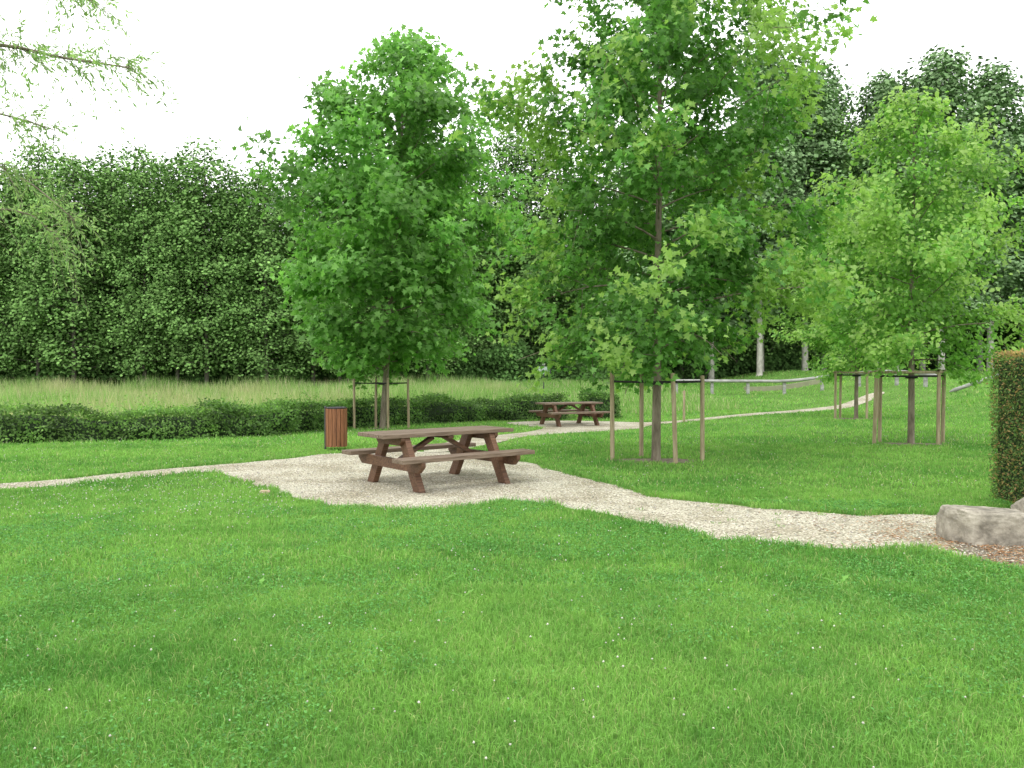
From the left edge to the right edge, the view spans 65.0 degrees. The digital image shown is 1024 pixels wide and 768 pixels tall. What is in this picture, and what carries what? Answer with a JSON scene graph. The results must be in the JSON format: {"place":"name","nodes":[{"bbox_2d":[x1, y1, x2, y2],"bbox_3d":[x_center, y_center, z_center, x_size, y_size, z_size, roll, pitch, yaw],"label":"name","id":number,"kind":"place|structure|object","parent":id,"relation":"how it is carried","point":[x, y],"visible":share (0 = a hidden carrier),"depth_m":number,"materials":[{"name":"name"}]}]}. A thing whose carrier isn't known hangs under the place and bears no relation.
{"place":"outdoors","nodes":[
{"label":"outdoors","id":0,"kind":"place"},
{"bbox_2d":[0,369,759,420],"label":"meadow grass","id":1,"kind":"structure","parent":0,"point":[189,394],"depth_m":39.45,"materials":[{"name":"green plant"}]},
{"bbox_2d":[0,451,1021,561],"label":"gravel path","id":2,"kind":"structure","parent":0,"point":[841,533],"depth_m":10.48,"materials":[{"name":"beige gravel"}]},
{"bbox_2d":[342,425,534,492],"bbox_3d":[-1.084,1.059,11.800,2.225,0.770,1.800,-1,1,-38],"label":"picnic table","id":3,"kind":"object","parent":2,"relation":"on","point":[377,459],"visible":1,"depth_m":11.62,"materials":[{"name":"brown wood"}]},
{"bbox_2d":[0,369,1023,767],"bbox_3d":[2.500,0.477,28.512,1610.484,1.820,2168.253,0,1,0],"label":"ground","id":4,"kind":"structure","parent":0,"point":[890,397],"depth_m":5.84,"materials":[{"name":"green plant"}]},
{"bbox_2d":[0,190,18,358],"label":"alder tree","id":5,"kind":"object","parent":4,"relation":"on","point":[2,281],"visible":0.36,"depth_m":46.73,"materials":[{"name":"green plant"}]},
{"bbox_2d":[0,177,26,372],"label":"alder tree","id":6,"kind":"object","parent":4,"relation":"on","point":[8,225],"depth_m":49.91,"materials":[{"name":"green plant"}]},
{"bbox_2d":[0,152,60,382],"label":"alder tree","id":7,"kind":"object","parent":4,"relation":"on","point":[8,218],"visible":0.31,"depth_m":46.88,"materials":[{"name":"green plant"}]},
{"bbox_2d":[0,132,80,381],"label":"alder tree","id":8,"kind":"object","parent":4,"relation":"on","point":[11,260],"visible":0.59,"depth_m":46.04,"materials":[{"name":"green plant"}]},
{"bbox_2d":[2,166,86,361],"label":"alder tree","id":9,"kind":"object","parent":4,"relation":"on","point":[35,239],"visible":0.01,"depth_m":50.33,"materials":[{"name":"green plant"}]},
{"bbox_2d":[8,149,129,385],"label":"alder tree","id":10,"kind":"object","parent":4,"relation":"on","point":[72,312],"visible":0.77,"depth_m":45.55,"materials":[{"name":"green plant"}]},
{"bbox_2d":[21,152,116,355],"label":"alder tree","id":11,"kind":"object","parent":4,"relation":"on","point":[66,161],"visible":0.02,"depth_m":49.86,"materials":[{"name":"green plant"}]},
{"bbox_2d":[0,0,178,316],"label":"willow tree","id":12,"kind":"object","parent":4,"relation":"on","point":[37,59],"visible":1,"depth_m":8.20,"materials":[{"name":"green plant"}]},
{"bbox_2d":[59,157,138,377],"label":"alder tree","id":13,"kind":"object","parent":4,"relation":"on","point":[87,238],"visible":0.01,"depth_m":50.80,"materials":[{"name":"green plant"}]},
{"bbox_2d":[0,389,219,443],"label":"hedge","id":14,"kind":"object","parent":4,"relation":"on","point":[37,424],"visible":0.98,"depth_m":19.15,"materials":[{"name":"green plant"}]},
{"bbox_2d":[53,141,167,384],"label":"alder tree","id":15,"kind":"object","parent":4,"relation":"on","point":[108,170],"visible":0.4,"depth_m":46.97,"materials":[{"name":"green plant"}]},
{"bbox_2d":[78,158,152,376],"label":"alder tree","id":16,"kind":"object","parent":4,"relation":"on","point":[116,230],"visible":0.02,"depth_m":49.68,"materials":[{"name":"green plant"}]},
{"bbox_2d":[90,137,193,384],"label":"alder tree","id":17,"kind":"object","parent":4,"relation":"on","point":[127,308],"visible":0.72,"depth_m":45.76,"materials":[{"name":"green plant"}]},
{"bbox_2d":[117,155,186,360],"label":"alder tree","id":18,"kind":"object","parent":4,"relation":"on","point":[158,166],"visible":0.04,"depth_m":50.91,"materials":[{"name":"green plant"}]},
{"bbox_2d":[113,146,220,382],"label":"alder tree","id":19,"kind":"object","parent":4,"relation":"on","point":[157,313],"visible":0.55,"depth_m":45.73,"materials":[{"name":"green plant"}]},
{"bbox_2d":[153,174,214,361],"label":"alder tree","id":20,"kind":"object","parent":4,"relation":"on","point":[193,221],"visible":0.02,"depth_m":50.68,"materials":[{"name":"green plant"}]},
{"bbox_2d":[146,135,277,385],"bbox_3d":[-17.486,-6.825,46.127,6.374,14.494,7.675,-1,1,-40],"label":"alder tree","id":21,"kind":"object","parent":4,"relation":"on","point":[195,201],"visible":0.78,"depth_m":45.50,"materials":[{"name":"green plant"}]},
{"bbox_2d":[187,182,275,375],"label":"alder tree","id":22,"kind":"object","parent":4,"relation":"on","point":[209,264],"visible":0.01,"depth_m":49.64,"materials":[{"name":"green plant"}]},
{"bbox_2d":[202,177,274,380],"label":"alder tree","id":23,"kind":"object","parent":4,"relation":"on","point":[243,235],"visible":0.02,"depth_m":49.65,"materials":[{"name":"green plant"}]},
{"bbox_2d":[183,159,294,381],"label":"alder tree","id":24,"kind":"object","parent":4,"relation":"on","point":[228,207],"visible":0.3,"depth_m":46.54,"materials":[{"name":"green plant"}]},
{"bbox_2d":[196,156,312,384],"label":"alder tree","id":25,"kind":"object","parent":4,"relation":"on","point":[260,258],"visible":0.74,"depth_m":45.41,"materials":[{"name":"green plant"}]},
{"bbox_2d":[244,577,269,591],"bbox_3d":[-1.915,1.544,6.049,0.272,0.124,0.255,0,1,-3],"label":"dandelion plant","id":26,"kind":"object","parent":4,"relation":"on","point":[262,580],"visible":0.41,"depth_m":6.06,"materials":[{"name":"green plant"}]},
{"bbox_2d":[250,183,297,357],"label":"alder tree","id":27,"kind":"object","parent":4,"relation":"on","point":[281,237],"visible":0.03,"depth_m":50.44,"materials":[{"name":"green plant"}]},
{"bbox_2d":[267,181,320,362],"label":"alder tree","id":28,"kind":"object","parent":4,"relation":"on","point":[296,259],"visible":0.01,"depth_m":49.75,"materials":[{"name":"green plant"}]},
{"bbox_2d":[254,176,362,384],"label":"alder tree","id":29,"kind":"object","parent":4,"relation":"on","point":[308,350],"visible":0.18,"depth_m":46.56,"materials":[{"name":"green plant"}]},
{"bbox_2d":[298,190,371,381],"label":"alder tree","id":30,"kind":"object","parent":4,"relation":"on","point":[325,370],"visible":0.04,"depth_m":47.74,"materials":[{"name":"green plant"}]},
{"bbox_2d":[324,406,346,448],"bbox_3d":[-3.630,0.921,16.617,0.433,0.935,0.433,1,1,45],"label":"litter bin","id":31,"kind":"object","parent":4,"relation":"on","point":[335,426],"visible":1,"depth_m":16.45,"materials":[{"name":"red wood"}]},
{"bbox_2d":[353,378,409,429],"bbox_3d":[-4.193,0.667,25.694,1.689,1.738,0.799,0,1,13],"label":"tree stake frame","id":32,"kind":"object","parent":4,"relation":"on","point":[408,407],"visible":0.94,"depth_m":25.62,"materials":[{"name":"brown wood"}]},
{"bbox_2d":[191,385,576,437],"bbox_3d":[-3.771,0.765,26.784,3.937,1.458,14.916,1,1,44],"label":"hedge","id":33,"kind":"object","parent":4,"relation":"on","point":[277,416],"visible":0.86,"depth_m":26.57,"materials":[{"name":"green plant"}]},
{"bbox_2d":[347,215,426,380],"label":"alder tree","id":34,"kind":"object","parent":4,"relation":"on","point":[370,310],"visible":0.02,"depth_m":48.81,"materials":[{"name":"green plant"}]},
{"bbox_2d":[231,24,549,427],"bbox_3d":[-4.189,-5.054,25.215,9.075,13.132,9.032,1,1,30],"label":"plane tree","id":35,"kind":"object","parent":4,"relation":"on","point":[398,210],"visible":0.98,"depth_m":24.21,"materials":[{"name":"green plant"}]},
{"bbox_2d":[0,334,801,389],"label":"undergrowth","id":36,"kind":"object","parent":4,"relation":"on","point":[486,364],"visible":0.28,"depth_m":53.63,"materials":[{"name":"green plant"}]},
{"bbox_2d":[408,233,477,380],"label":"alder tree","id":37,"kind":"object","parent":4,"relation":"on","point":[430,361],"visible":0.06,"depth_m":50.77,"materials":[{"name":"green plant"}]},
{"bbox_2d":[431,574,456,586],"bbox_3d":[-0.536,1.543,6.151,0.298,0.136,0.280,0,1,4],"label":"dandelion plant","id":38,"kind":"object","parent":4,"relation":"on","point":[444,579],"visible":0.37,"depth_m":6.20,"materials":[{"name":"green plant"}]},
{"bbox_2d":[420,183,491,378],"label":"alder tree","id":39,"kind":"object","parent":4,"relation":"on","point":[463,334],"visible":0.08,"depth_m":51.94,"materials":[{"name":"green plant"}]},
{"bbox_2d":[447,589,473,598],"bbox_3d":[-0.347,1.547,5.798,0.222,0.101,0.208,1,1,40],"label":"dandelion plant","id":40,"kind":"object","parent":4,"relation":"on","point":[465,594],"visible":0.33,"depth_m":5.80,"materials":[{"name":"green plant"}]},
{"bbox_2d":[437,241,485,361],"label":"alder tree","id":41,"kind":"object","parent":4,"relation":"on","point":[476,321],"depth_m":56.91,"materials":[{"name":"green plant"}]},
{"bbox_2d":[459,159,513,358],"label":"alder tree","id":42,"kind":"object","parent":4,"relation":"on","point":[491,299],"visible":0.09,"depth_m":61.09,"materials":[{"name":"green plant"}]},
{"bbox_2d":[466,121,550,361],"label":"alder tree","id":43,"kind":"object","parent":4,"relation":"on","point":[498,149],"visible":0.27,"depth_m":61.31,"materials":[{"name":"green plant"}]},
{"bbox_2d":[0,396,1023,767],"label":"clover","id":44,"kind":"object","parent":4,"relation":"on","point":[566,524],"depth_m":6.13,"materials":[{"name":"green plant"}]},
{"bbox_2d":[18,182,1019,377],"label":"distant wood","id":45,"kind":"object","parent":4,"relation":"on","point":[934,362],"depth_m":68.87,"materials":[{"name":"green plant"}]},
{"bbox_2d":[481,120,576,370],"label":"alder tree","id":46,"kind":"object","parent":4,"relation":"on","point":[528,202],"visible":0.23,"depth_m":60.91,"materials":[{"name":"green plant"}]},
{"bbox_2d":[492,129,593,372],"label":"alder tree","id":47,"kind":"object","parent":4,"relation":"on","point":[559,297],"visible":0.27,"depth_m":60.30,"materials":[{"name":"green plant"}]},
{"bbox_2d":[537,364,550,388],"bbox_3d":[1.660,-0.173,41.990,0.720,1.790,0.127,0,1,0],"label":"information sign","id":48,"kind":"object","parent":4,"relation":"on","point":[545,368],"visible":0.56,"depth_m":41.93,"materials":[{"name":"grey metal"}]},
{"bbox_2d":[550,155,618,353],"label":"alder tree","id":49,"kind":"object","parent":4,"relation":"on","point":[586,230],"visible":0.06,"depth_m":62.62,"materials":[{"name":"green plant"}]},
{"bbox_2d":[577,387,622,418],"bbox_3d":[3.393,0.738,31.358,1.479,1.275,1.811,0,1,-14],"label":"hedge","id":50,"kind":"object","parent":4,"relation":"on","point":[602,396],"visible":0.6,"depth_m":30.98,"materials":[{"name":"green plant"}]},
{"bbox_2d":[569,146,646,360],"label":"alder tree","id":51,"kind":"object","parent":4,"relation":"on","point":[617,171],"visible":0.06,"depth_m":60.87,"materials":[{"name":"green plant"}]},
{"bbox_2d":[607,458,695,463],"bbox_3d":[2.620,1.385,14.572,1.860,0.024,0.885,0,1,0],"label":"soil patch","id":52,"kind":"object","parent":4,"relation":"on","point":[668,460],"visible":0.51,"depth_m":14.59,"materials":[{"name":"brown soil"}]},
{"bbox_2d":[592,129,712,377],"bbox_3d":[9.889,-8.988,56.062,9.156,17.761,9.572,0,1,-10],"label":"tree","id":53,"kind":"object","parent":4,"relation":"on","point":[667,224],"visible":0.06,"depth_m":55.16,"materials":[{"name":"green plant"}]},
{"bbox_2d":[610,373,704,463],"bbox_3d":[2.651,0.623,14.670,1.469,1.761,0.962,1,1,35],"label":"tree stake frame","id":54,"kind":"object","parent":4,"relation":"on","point":[701,381],"visible":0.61,"depth_m":14.62,"materials":[{"name":"brown wood"}]},
{"bbox_2d":[442,0,887,459],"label":"maple tree","id":55,"kind":"object","parent":4,"relation":"on","point":[625,85],"visible":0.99,"depth_m":13.79,"materials":[{"name":"green plant"}]},
{"bbox_2d":[683,390,684,421],"bbox_3d":[6.000,0.829,28.018,0.086,1.220,0.090,0,1,0],"label":"wooden post","id":56,"kind":"object","parent":4,"relation":"on","point":[684,405],"visible":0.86,"depth_m":27.98,"materials":[{"name":"brown wood"}]},
{"bbox_2d":[640,119,730,377],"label":"alder tree","id":57,"kind":"object","parent":4,"relation":"on","point":[679,304],"visible":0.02,"depth_m":60.58,"materials":[{"name":"green plant"}]},
{"bbox_2d":[666,139,756,378],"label":"poplar tree","id":58,"kind":"object","parent":4,"relation":"on","point":[733,321],"visible":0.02,"depth_m":57.69,"materials":[{"name":"green plant"}]},
{"bbox_2d":[670,126,756,378],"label":"alder tree","id":59,"kind":"object","parent":4,"relation":"on","point":[726,354],"visible":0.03,"depth_m":59.66,"materials":[{"name":"green plant"}]},
{"bbox_2d":[706,292,756,377],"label":"poplar tree","id":60,"kind":"object","parent":4,"relation":"on","point":[723,317],"depth_m":58.80,"materials":[{"name":"green plant"}]},
{"bbox_2d":[718,308,798,374],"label":"alder tree","id":61,"kind":"object","parent":4,"relation":"on","point":[751,346],"depth_m":61.09,"materials":[{"name":"green plant"}]},
{"bbox_2d":[716,51,814,371],"bbox_3d":[18.548,-13.001,59.789,8.631,24.378,8.253,0,1,-13],"label":"poplar tree","id":62,"kind":"object","parent":4,"relation":"on","point":[778,197],"visible":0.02,"depth_m":59.49,"materials":[{"name":"green plant"}]},
{"bbox_2d":[715,33,817,375],"bbox_3d":[17.422,-12.384,55.823,8.321,23.755,8.702,1,1,40],"label":"poplar tree","id":63,"kind":"object","parent":4,"relation":"on","point":[792,160],"visible":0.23,"depth_m":54.85,"materials":[{"name":"green plant"}]},
{"bbox_2d":[724,240,808,370],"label":"alder tree","id":64,"kind":"object","parent":4,"relation":"on","point":[773,343],"visible":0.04,"depth_m":60.51,"materials":[{"name":"green plant"}]},
{"bbox_2d":[744,380,819,390],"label":"wall","id":65,"kind":"structure","parent":4,"relation":"on","point":[788,386],"depth_m":45.41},
{"bbox_2d":[745,165,848,369],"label":"alder tree","id":66,"kind":"object","parent":4,"relation":"on","point":[793,345],"visible":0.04,"depth_m":60.70,"materials":[{"name":"green plant"}]},
{"bbox_2d":[675,370,936,393],"bbox_3d":[14.954,0.019,41.723,12.828,1.520,3.034,1,1,28],"label":"guard rail","id":67,"kind":"object","parent":4,"relation":"on","point":[784,381],"visible":0.5,"depth_m":42.92,"materials":[{"name":"grey wood"}]},
{"bbox_2d":[766,49,866,370],"bbox_3d":[21.540,-12.593,58.691,9.557,23.434,9.141,0,1,25],"label":"poplar tree","id":68,"kind":"object","parent":4,"relation":"on","point":[819,147],"visible":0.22,"depth_m":57.18,"materials":[{"name":"green plant"}]},
{"bbox_2d":[784,100,870,369],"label":"alder tree","id":69,"kind":"object","parent":4,"relation":"on","point":[839,138],"visible":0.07,"depth_m":58.58,"materials":[{"name":"green plant"}]},
{"bbox_2d":[820,575,852,586],"bbox_3d":[2.507,1.543,6.154,0.273,0.133,0.291,-1,1,-43],"label":"dandelion plant","id":70,"kind":"object","parent":4,"relation":"on","point":[845,577],"visible":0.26,"depth_m":6.16,"materials":[{"name":"green plant"}]},
{"bbox_2d":[794,63,880,369],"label":"poplar tree","id":71,"kind":"object","parent":4,"relation":"on","point":[837,83],"visible":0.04,"depth_m":61.63,"materials":[{"name":"green plant"}]},
{"bbox_2d":[742,195,952,417],"bbox_3d":[11.690,-2.587,27.496,6.158,7.678,5.647,-1,1,-44],"label":"lime tree","id":72,"kind":"object","parent":4,"relation":"on","point":[802,336],"visible":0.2,"depth_m":26.91,"materials":[{"name":"green plant"}]},
{"bbox_2d":[833,371,877,418],"bbox_3d":[11.702,0.405,27.311,1.351,1.767,1.103,1,1,31],"label":"tree stake frame","id":73,"kind":"object","parent":4,"relation":"on","point":[840,393],"visible":0.69,"depth_m":27.18,"materials":[{"name":"brown wood"}]},
{"bbox_2d":[846,68,907,368],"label":"poplar tree","id":74,"kind":"object","parent":4,"relation":"on","point":[869,100],"visible":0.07,"depth_m":62.47,"materials":[{"name":"green plant"}]},
{"bbox_2d":[834,71,959,369],"bbox_3d":[27.579,-11.508,57.358,8.680,21.330,9.075,1,1,36],"label":"poplar tree","id":75,"kind":"object","parent":4,"relation":"on","point":[881,95],"visible":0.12,"depth_m":56.64,"materials":[{"name":"green plant"}]},
{"bbox_2d":[771,85,1023,443],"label":"lime tree","id":76,"kind":"object","parent":4,"relation":"on","point":[935,257],"visible":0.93,"depth_m":17.11,"materials":[{"name":"green plant"}]},
{"bbox_2d":[871,369,945,444],"bbox_3d":[8.920,0.550,18.062,1.657,1.793,0.871,0,1,18],"label":"tree stake frame","id":77,"kind":"object","parent":4,"relation":"on","point":[940,412],"visible":0.79,"depth_m":17.93,"materials":[{"name":"brown wood"}]},
{"bbox_2d":[879,443,940,445],"bbox_3d":[8.959,1.331,17.906,1.504,0.026,0.817,0,1,0],"label":"soil patch","id":78,"kind":"object","parent":4,"relation":"on","point":[912,444],"visible":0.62,"depth_m":17.89,"materials":[{"name":"brown soil"}]},
{"bbox_2d":[908,86,959,370],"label":"poplar tree","id":79,"kind":"object","parent":4,"relation":"on","point":[922,364],"depth_m":62.42,"materials":[{"name":"green plant"}]},
{"bbox_2d":[883,40,1022,369],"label":"poplar tree","id":80,"kind":"object","parent":4,"relation":"on","point":[949,71],"visible":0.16,"depth_m":54.58,"materials":[{"name":"green plant"}]},
{"bbox_2d":[949,374,997,391],"bbox_3d":[22.328,-0.006,32.961,7.696,1.235,0.728,0,1,20],"label":"guard rail","id":81,"kind":"object","parent":4,"relation":"on","point":[960,387],"visible":0.21,"depth_m":34.19,"materials":[{"name":"grey wood"}]},
{"bbox_2d":[951,544,1023,568],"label":"dirt","id":82,"kind":"structure","parent":4,"relation":"on","point":[994,552],"depth_m":7.24,"materials":[{"name":"soil"}]},
{"bbox_2d":[769,512,1023,567],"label":"dry needles","id":83,"kind":"object","parent":82,"relation":"on","point":[992,551],"visible":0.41,"depth_m":7.43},
{"bbox_2d":[936,504,1023,546],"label":"rock","id":84,"kind":"object","parent":82,"relation":"on","point":[978,525],"visible":0.69,"depth_m":7.54,"materials":[{"name":"grey stone"}]},
{"bbox_2d":[954,55,1023,371],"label":"poplar tree","id":85,"kind":"object","parent":4,"relation":"on","point":[998,81],"visible":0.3,"depth_m":55.37,"materials":[{"name":"green plant"}]},
{"bbox_2d":[960,126,1020,370],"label":"poplar tree","id":86,"kind":"object","parent":4,"relation":"on","point":[979,356],"visible":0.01,"depth_m":63.52,"materials":[{"name":"green plant"}]},
{"bbox_2d":[986,348,1023,503],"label":"clipped hedge","id":87,"kind":"object","parent":4,"relation":"on","point":[1008,475],"visible":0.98,"depth_m":9.03,"materials":[{"name":"green plant"}]},
{"bbox_2d":[994,113,1023,347],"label":"poplar tree","id":88,"kind":"object","parent":4,"relation":"on","point":[1020,337],"depth_m":64.40,"materials":[{"name":"green plant"}]},
{"bbox_2d":[1007,126,1023,321],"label":"poplar tree","id":89,"kind":"object","parent":4,"relation":"on","point":[1020,262],"visible":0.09,"depth_m":57.80,"materials":[{"name":"green plant"}]},
{"bbox_2d":[1010,497,1023,511],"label":"rock","id":90,"kind":"object","parent":4,"relation":"on","point":[1018,505],"visible":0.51,"depth_m":8.32,"materials":[{"name":"grey stone"}]},
{"bbox_2d":[0,0,1023,220],"label":"sky","id":91,"kind":"structure","parent":0,"point":[227,62],"materials":[{"name":"white"}]},
{"bbox_2d":[424,392,883,451],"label":"gravel path","id":92,"kind":"structure","parent":0,"point":[550,427],"depth_m":27.10,"materials":[{"name":"beige gravel"}]},
{"bbox_2d":[529,401,609,426],"bbox_3d":[1.952,1.009,27.422,2.225,0.770,1.800,0,1,-24],"label":"picnic table","id":93,"kind":"object","parent":92,"relation":"on","point":[554,412],"visible":1,"depth_m":27.25,"materials":[{"name":"brown wood"}]}
]}

